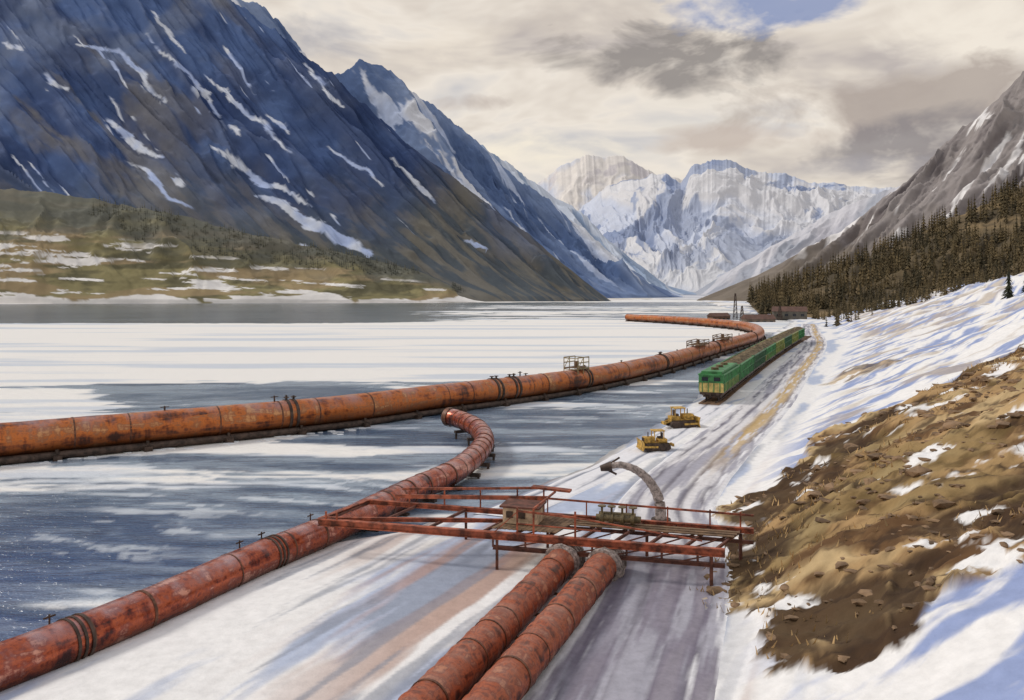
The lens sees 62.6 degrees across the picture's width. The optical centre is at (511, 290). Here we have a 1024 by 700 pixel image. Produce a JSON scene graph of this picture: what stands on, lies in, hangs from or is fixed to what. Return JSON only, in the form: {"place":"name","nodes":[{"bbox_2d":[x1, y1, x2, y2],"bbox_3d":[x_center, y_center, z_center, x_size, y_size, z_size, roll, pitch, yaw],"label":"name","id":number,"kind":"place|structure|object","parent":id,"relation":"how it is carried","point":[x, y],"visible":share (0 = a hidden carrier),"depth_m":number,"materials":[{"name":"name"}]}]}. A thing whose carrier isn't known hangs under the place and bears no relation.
{"place":"outdoors","nodes":[
{"label":"outdoors","id":0,"kind":"place"},
{"bbox_2d":[0,188,483,303],"bbox_3d":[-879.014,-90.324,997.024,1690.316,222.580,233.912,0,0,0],"label":"hills","id":1,"kind":"structure","parent":0,"point":[56,248],"depth_m":1005.29,"materials":[{"name":"green plant"}]},
{"bbox_2d":[88,197,465,291],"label":"pine forest","id":2,"kind":"object","parent":1,"relation":"on","point":[397,267],"visible":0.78,"depth_m":1046.86,"materials":[{"name":"green plant"}]},
{"bbox_2d":[0,0,609,301],"bbox_3d":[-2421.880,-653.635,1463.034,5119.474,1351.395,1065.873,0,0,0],"label":"mountain","id":3,"kind":"structure","parent":0,"point":[227,113],"depth_m":1215.25,"materials":[{"name":"blue stone"}]},
{"bbox_2d":[0,300,790,641],"bbox_3d":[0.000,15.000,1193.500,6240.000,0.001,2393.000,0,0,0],"label":"lake water","id":4,"kind":"structure","parent":0,"point":[78,536],"depth_m":108.62,"materials":[{"name":"water"},{"name":"ice"}]},
{"bbox_2d":[1,428,364,466],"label":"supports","id":5,"kind":"object","parent":4,"relation":"on","point":[163,449],"visible":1,"depth_m":79.53,"materials":[{"name":"brown metal"}]},
{"bbox_2d":[0,407,494,691],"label":"pipeline","id":6,"kind":"object","parent":4,"relation":"in","point":[45,649],"visible":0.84,"depth_m":39.20,"materials":[{"name":"rusty red painted steel"},{"name":"dark steel"}]},
{"bbox_2d":[0,314,765,464],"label":"pipeline","id":7,"kind":"object","parent":4,"relation":"on","point":[53,440],"visible":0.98,"depth_m":89.56,"materials":[{"name":"metal"}]},
{"bbox_2d":[564,355,588,373],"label":"scaffold platform","id":8,"kind":"structure","parent":7,"relation":"on","point":[577,366],"depth_m":122.62,"materials":[{"name":"metal"}]},
{"bbox_2d":[686,339,708,350],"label":"scaffold platform","id":9,"kind":"structure","parent":7,"relation":"on","point":[698,343],"depth_m":175.06,"materials":[{"name":"metal"}]},
{"bbox_2d":[712,333,731,340],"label":"scaffold platform","id":10,"kind":"structure","parent":7,"relation":"on","point":[723,337],"depth_m":197.73,"materials":[{"name":"metal"}]},
{"bbox_2d":[733,293,737,318],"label":"lattice mast","id":11,"kind":"object","parent":4,"relation":"in","point":[734,308],"visible":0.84,"depth_m":444.47,"materials":[{"name":"metal"}]},
{"bbox_2d":[739,306,743,320],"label":"lattice mast","id":12,"kind":"object","parent":4,"relation":"in","point":[741,311],"visible":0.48,"depth_m":409.65,"materials":[{"name":"metal"}]},
{"bbox_2d":[777,306,782,320],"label":"lattice mast","id":13,"kind":"object","parent":4,"relation":"in","point":[779,310],"visible":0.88,"depth_m":417.50,"materials":[{"name":"metal"}]},
{"bbox_2d":[231,0,682,297],"bbox_3d":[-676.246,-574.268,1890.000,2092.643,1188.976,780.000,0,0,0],"label":"mountain","id":14,"kind":"structure","parent":0,"point":[432,133],"depth_m":1843.24,"materials":[{"name":"blue stone"}]},
{"bbox_2d":[0,272,1023,699],"bbox_3d":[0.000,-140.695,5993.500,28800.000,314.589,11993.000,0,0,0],"label":"ground","id":15,"kind":"structure","parent":0,"point":[390,616],"depth_m":38.53,"materials":[{"name":"white snow"}]},
{"bbox_2d":[398,543,585,699],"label":"pipeline","id":16,"kind":"object","parent":15,"relation":"on","point":[459,668],"visible":0.91,"depth_m":32.85,"materials":[{"name":"red metal"}]},
{"bbox_2d":[317,485,753,585],"bbox_3d":[0.940,13.138,45.200,23.082,4.235,5.060,0,0,17],"label":"steel trestle","id":17,"kind":"object","parent":15,"relation":"on","point":[520,514],"visible":0.97,"depth_m":44.63,"materials":[{"name":"red metal"}]},
{"bbox_2d":[596,504,640,525],"bbox_3d":[5.705,12.049,45.041,2.378,1.050,0.847,0,0,15],"label":"valve manifold","id":18,"kind":"object","parent":17,"relation":"on","point":[622,518],"visible":0.97,"depth_m":44.81,"materials":[{"name":"metal"}]},
{"bbox_2d":[600,457,670,520],"bbox_3d":[7.662,12.515,52.346,4.354,4.311,1.171,0,0,13],"label":"loading arm","id":19,"kind":"object","parent":17,"relation":"on","point":[652,486],"visible":0.86,"depth_m":51.94},
{"bbox_2d":[462,547,626,699],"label":"pipeline","id":20,"kind":"object","parent":15,"relation":"on","point":[518,667],"visible":0.96,"depth_m":32.66,"materials":[{"name":"red metal"}]},
{"bbox_2d":[707,316,729,318],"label":"walls","id":21,"kind":"structure","parent":15,"relation":"on","point":[721,317],"depth_m":437.30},
{"bbox_2d":[707,313,730,316],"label":"roof","id":22,"kind":"structure","parent":21,"relation":"on","point":[718,314],"depth_m":438.44,"materials":[{"name":"brown metal"}]},
{"bbox_2d":[741,319,775,321],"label":"walls","id":23,"kind":"structure","parent":15,"relation":"on","point":[759,320],"depth_m":396.63,"materials":[{"name":"brown wood"}]},
{"bbox_2d":[740,314,775,318],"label":"roof","id":24,"kind":"structure","parent":23,"relation":"on","point":[758,316],"depth_m":398.42,"materials":[{"name":"brown metal"}]},
{"bbox_2d":[772,311,806,318],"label":"walls","id":25,"kind":"structure","parent":15,"relation":"on","point":[790,314],"depth_m":420.98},
{"bbox_2d":[771,306,807,311],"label":"roof","id":26,"kind":"structure","parent":25,"relation":"on","point":[791,308],"depth_m":422.91,"materials":[{"name":"brown metal"}]},
{"bbox_2d":[689,346,1023,658],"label":"dry grass","id":27,"kind":"structure","parent":15,"relation":"on","point":[784,528],"depth_m":44.99,"materials":[{"name":"brown plant"}]},
{"bbox_2d":[703,349,1023,662],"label":"rocks","id":28,"kind":"object","parent":15,"relation":"on","point":[918,470],"visible":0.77,"depth_m":45.42,"materials":[{"name":"brown stone"}]},
{"bbox_2d":[808,263,1023,326],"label":"pine forest","id":29,"kind":"object","parent":15,"relation":"on","point":[912,296],"visible":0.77,"depth_m":366.68,"materials":[{"name":"green plant"}]},
{"bbox_2d":[1001,270,1014,298],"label":"pine tree","id":30,"kind":"object","parent":15,"relation":"on","point":[1008,289],"visible":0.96,"depth_m":199.63,"materials":[{"name":"green plant"}]},
{"bbox_2d":[481,145,696,294],"bbox_3d":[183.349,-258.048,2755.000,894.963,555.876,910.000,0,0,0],"label":"mountain","id":31,"kind":"structure","parent":0,"point":[573,214],"depth_m":2829.11,"materials":[{"name":"white snow"}]},
{"bbox_2d":[476,404,730,516],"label":"snowy road","id":32,"kind":"structure","parent":0,"point":[586,479],"depth_m":70.77,"materials":[{"name":"white snow"}]},
{"bbox_2d":[636,429,673,450],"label":"bulldozer","id":33,"kind":"object","parent":32,"relation":"on","point":[651,443],"visible":1,"depth_m":76.00,"materials":[{"name":"metal"}]},
{"bbox_2d":[661,406,700,427],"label":"bulldozer","id":34,"kind":"object","parent":32,"relation":"on","point":[683,420],"visible":1,"depth_m":88.85,"materials":[{"name":"metal"}]},
{"bbox_2d":[537,154,682,210],"bbox_3d":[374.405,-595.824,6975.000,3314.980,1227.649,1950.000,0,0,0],"label":"mountain","id":35,"kind":"structure","parent":0,"point":[577,184],"depth_m":7314.47,"materials":[{"name":"white snow"}]},
{"bbox_2d":[242,0,1023,187],"label":"sky","id":36,"kind":"structure","parent":0,"point":[850,93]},
{"bbox_2d":[523,324,826,699],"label":"road","id":37,"kind":"structure","parent":0,"point":[648,631],"depth_m":39.02,"materials":[{"name":"white snow"}]},
{"bbox_2d":[698,336,811,404],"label":"railway track","id":38,"kind":"structure","parent":37,"relation":"on","point":[724,398],"depth_m":129.71,"materials":[{"name":"metal"}]},
{"bbox_2d":[698,327,804,400],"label":"freight train","id":39,"kind":"object","parent":38,"relation":"on","point":[718,380],"visible":1,"depth_m":127.22,"materials":[{"name":"green paint"}]},
{"bbox_2d":[579,159,894,291],"bbox_3d":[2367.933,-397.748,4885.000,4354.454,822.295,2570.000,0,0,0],"label":"mountain","id":40,"kind":"structure","parent":0,"point":[699,227],"depth_m":4683.42,"materials":[{"name":"white snow"}]},
{"bbox_2d":[694,186,899,294],"bbox_3d":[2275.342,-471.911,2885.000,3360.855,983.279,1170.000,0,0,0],"label":"mountain","id":41,"kind":"structure","parent":0,"point":[829,224],"depth_m":2894.45,"materials":[{"name":"white snow"}]},
{"bbox_2d":[697,71,1023,300],"bbox_3d":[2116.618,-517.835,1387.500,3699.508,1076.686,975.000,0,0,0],"label":"mountain","id":42,"kind":"structure","parent":0,"point":[984,150],"depth_m":1218.28,"materials":[{"name":"grey stone"}]},
{"bbox_2d":[745,187,1023,316],"bbox_3d":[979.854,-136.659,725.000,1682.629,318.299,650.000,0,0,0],"label":"hills","id":43,"kind":"structure","parent":0,"point":[981,225],"depth_m":618.64,"materials":[{"name":"green plant"}]},
{"bbox_2d":[746,173,1023,313],"bbox_3d":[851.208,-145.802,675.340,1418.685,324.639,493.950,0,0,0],"label":"pine forest","id":44,"kind":"object","parent":43,"relation":"on","point":[763,298],"visible":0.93,"depth_m":566.87,"materials":[{"name":"green plant"}]}
]}

